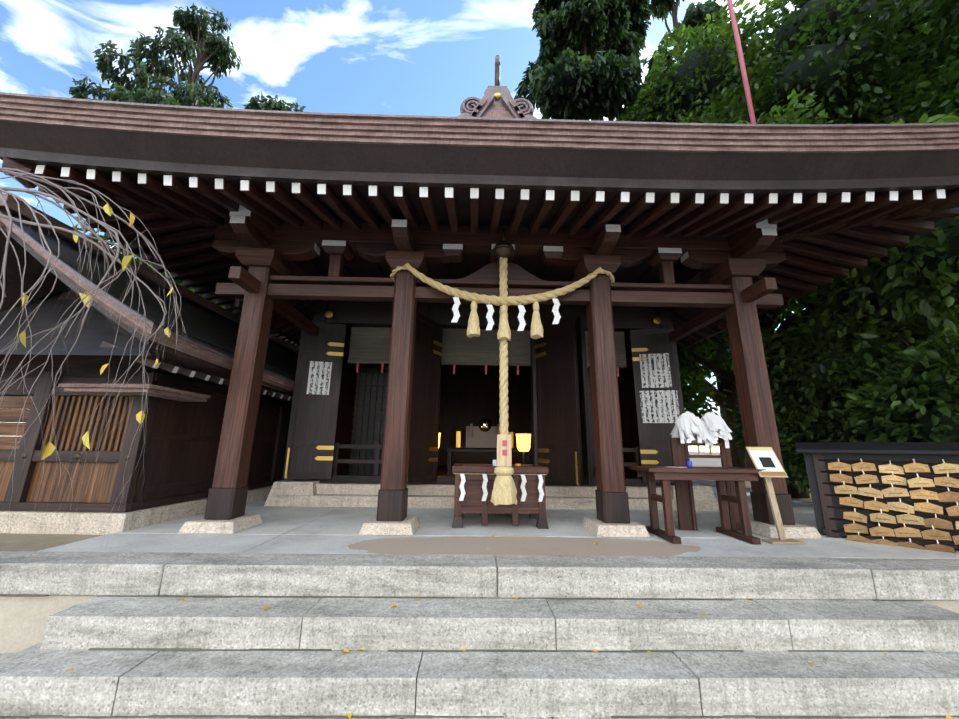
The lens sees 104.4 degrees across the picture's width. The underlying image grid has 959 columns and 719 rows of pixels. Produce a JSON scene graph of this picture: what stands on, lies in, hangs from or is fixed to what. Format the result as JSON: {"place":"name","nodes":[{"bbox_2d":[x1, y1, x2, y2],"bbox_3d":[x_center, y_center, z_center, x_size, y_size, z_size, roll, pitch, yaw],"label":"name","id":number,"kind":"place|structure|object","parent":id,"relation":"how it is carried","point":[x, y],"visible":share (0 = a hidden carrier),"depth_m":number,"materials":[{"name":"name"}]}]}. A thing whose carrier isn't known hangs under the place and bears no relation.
{"place":"outdoors","nodes":[
{"label":"outdoors","id":0,"kind":"place"},
{"bbox_2d":[0,0,870,451],"label":"sky","id":1,"kind":"structure","parent":0,"point":[386,57],"materials":[{"name":"blue"}]},
{"bbox_2d":[514,0,747,123],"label":"tree","id":2,"kind":"object","parent":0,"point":[587,64],"visible":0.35,"depth_m":13.49,"materials":[{"name":"green plant"}]},
{"bbox_2d":[689,452,721,466],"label":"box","id":3,"kind":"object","parent":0,"point":[706,462],"depth_m":47.43,"materials":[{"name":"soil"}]},
{"bbox_2d":[69,3,243,108],"bbox_3d":[-13.085,-6.281,14.846,4.821,20.652,5.664,1,-13,-1],"label":"tree","id":4,"kind":"object","parent":3,"relation":"on","point":[213,49],"visible":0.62,"depth_m":15.26,"materials":[{"name":"green plant"}]},
{"bbox_2d":[242,92,306,111],"bbox_3d":[-10.181,-4.511,17.951,7.623,18.708,6.835,1,-13,-1],"label":"tree","id":5,"kind":"object","parent":3,"relation":"on","point":[272,104],"visible":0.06,"depth_m":18.79,"materials":[{"name":"green plant"}]},
{"bbox_2d":[0,480,958,653],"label":"stone pavement","id":6,"kind":"structure","parent":3,"relation":"on","point":[302,551],"depth_m":2.48,"materials":[{"name":"stone"}]},
{"bbox_2d":[0,194,298,534],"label":"side building","id":7,"kind":"structure","parent":6,"relation":"on","point":[180,432],"depth_m":3.59,"materials":[{"name":"brown wood"}]},
{"bbox_2d":[56,200,299,347],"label":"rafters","id":8,"kind":"object","parent":7,"relation":"attached to","point":[179,282],"depth_m":9.17,"materials":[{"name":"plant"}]},
{"bbox_2d":[2,154,958,538],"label":"timber porch frame","id":9,"kind":"object","parent":6,"relation":"on","point":[694,250],"visible":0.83,"depth_m":3.86,"materials":[{"name":"brown wood"}]},
{"bbox_2d":[0,92,958,299],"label":"roof","id":10,"kind":"structure","parent":9,"relation":"on","point":[436,155],"depth_m":3.06,"materials":[{"name":"brown wood"}]},
{"bbox_2d":[457,55,536,118],"bbox_3d":[0.223,-3.170,4.638,1.105,1.412,0.234,1,-13,-1],"label":"ridge ornament","id":11,"kind":"object","parent":10,"relation":"on","point":[497,100],"visible":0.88,"depth_m":4.62,"materials":[{"name":"brown metal"}]},
{"bbox_2d":[390,263,614,340],"bbox_3d":[0.250,-0.566,3.989,2.467,0.838,0.430,1,-13,-1],"label":"shimenawa rope","id":12,"kind":"object","parent":9,"relation":"attached to","point":[503,332],"visible":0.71,"depth_m":3.80,"materials":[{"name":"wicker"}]},
{"bbox_2d":[490,225,516,505],"bbox_3d":[0.243,-0.096,3.783,0.247,2.955,0.242,-8,-16,33],"label":"bell rope","id":13,"kind":"object","parent":9,"relation":"attached to","point":[504,491],"visible":0.92,"depth_m":3.58,"materials":[{"name":"beige fabric"}]},
{"bbox_2d":[235,283,727,510],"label":"hall","id":14,"kind":"structure","parent":6,"relation":"on","point":[334,450],"depth_m":5.36,"materials":[{"name":"brown wood"}]},
{"bbox_2d":[452,460,548,528],"bbox_3d":[0.199,1.383,3.933,0.960,0.635,0.638,1,-13,-1],"label":"offering box","id":15,"kind":"object","parent":6,"relation":"on","point":[474,484],"visible":0.85,"depth_m":3.69,"materials":[{"name":"brown wood"}]},
{"bbox_2d":[587,336,732,418],"bbox_3d":[3.774,-0.625,9.168,3.442,7.446,4.141,1,-13,-1],"label":"tree","id":16,"kind":"object","parent":6,"relation":"on","point":[690,405],"depth_m":7.70,"materials":[{"name":"green plant"}]},
{"bbox_2d":[629,411,765,543],"bbox_3d":[2.033,1.052,3.546,1.123,1.148,0.660,1,-13,-1],"label":"side table","id":17,"kind":"object","parent":6,"relation":"on","point":[709,429],"visible":1,"depth_m":3.54,"materials":[{"name":"brown wood"}]},
{"bbox_2d":[680,335,733,410],"bbox_3d":[4.809,-1.022,11.324,6.162,9.376,6.070,-10,-17,39],"label":"tree","id":18,"kind":"object","parent":6,"relation":"on","point":[717,359],"depth_m":9.17,"materials":[{"name":"green plant"}]},
{"bbox_2d":[626,0,797,467],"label":"tree","id":19,"kind":"object","parent":6,"relation":"on","point":[694,13],"visible":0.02,"depth_m":16.33,"materials":[{"name":"green plant"}]},
{"bbox_2d":[745,447,805,543],"bbox_3d":[2.595,1.174,3.262,0.294,0.793,0.168,-1,-13,7],"label":"notice stand","id":20,"kind":"object","parent":6,"relation":"on","point":[766,458],"visible":1,"depth_m":3.27,"materials":[{"name":"brown wood"}]},
{"bbox_2d":[628,89,958,497],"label":"tree","id":21,"kind":"object","parent":6,"relation":"on","point":[911,285],"visible":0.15,"depth_m":4.91,"materials":[{"name":"green plant"}]},
{"bbox_2d":[795,442,958,552],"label":"ema rack","id":22,"kind":"object","parent":6,"relation":"on","point":[903,494],"visible":1,"depth_m":3.21,"materials":[{"name":"brown wood"}]},
{"bbox_2d":[0,654,958,718],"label":"ground","id":23,"kind":"structure","parent":3,"relation":"on","point":[2,656],"depth_m":1.78,"materials":[{"name":"stone"}]},
{"bbox_2d":[0,168,190,554],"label":"weeping cherry","id":24,"kind":"object","parent":23,"relation":"on","point":[50,447],"visible":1,"depth_m":2.22,"materials":[{"name":"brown plant"}]},
{"bbox_2d":[0,594,958,718],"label":"stone steps","id":25,"kind":"structure","parent":23,"relation":"on","point":[250,657],"depth_m":1.98,"materials":[{"name":"stone"}]},
{"bbox_2d":[65,535,953,718],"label":"fallen leaves","id":26,"kind":"object","parent":25,"relation":"on","point":[594,650],"visible":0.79,"depth_m":2.05,"materials":[{"name":"yellow plant"}]},
{"bbox_2d":[615,0,819,467],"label":"tree","id":27,"kind":"object","parent":3,"relation":"on","point":[692,74],"visible":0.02,"depth_m":10.98,"materials":[{"name":"green plant"}]},
{"bbox_2d":[693,0,958,123],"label":"tree","id":28,"kind":"object","parent":3,"relation":"on","point":[846,60],"visible":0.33,"depth_m":8.72,"materials":[{"name":"green plant"}]},
{"bbox_2d":[858,0,958,290],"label":"tree","id":29,"kind":"object","parent":3,"relation":"on","point":[943,56],"visible":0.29,"depth_m":7.43,"materials":[{"name":"green plant"}]},
{"bbox_2d":[727,0,755,123],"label":"red pole","id":30,"kind":"object","parent":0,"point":[742,65],"visible":0.64,"depth_m":7.10,"materials":[{"name":"red metal"}]},
{"bbox_2d":[728,311,958,494],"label":"shrub","id":31,"kind":"object","parent":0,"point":[822,390],"visible":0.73,"depth_m":4.89,"materials":[{"name":"green plant"}]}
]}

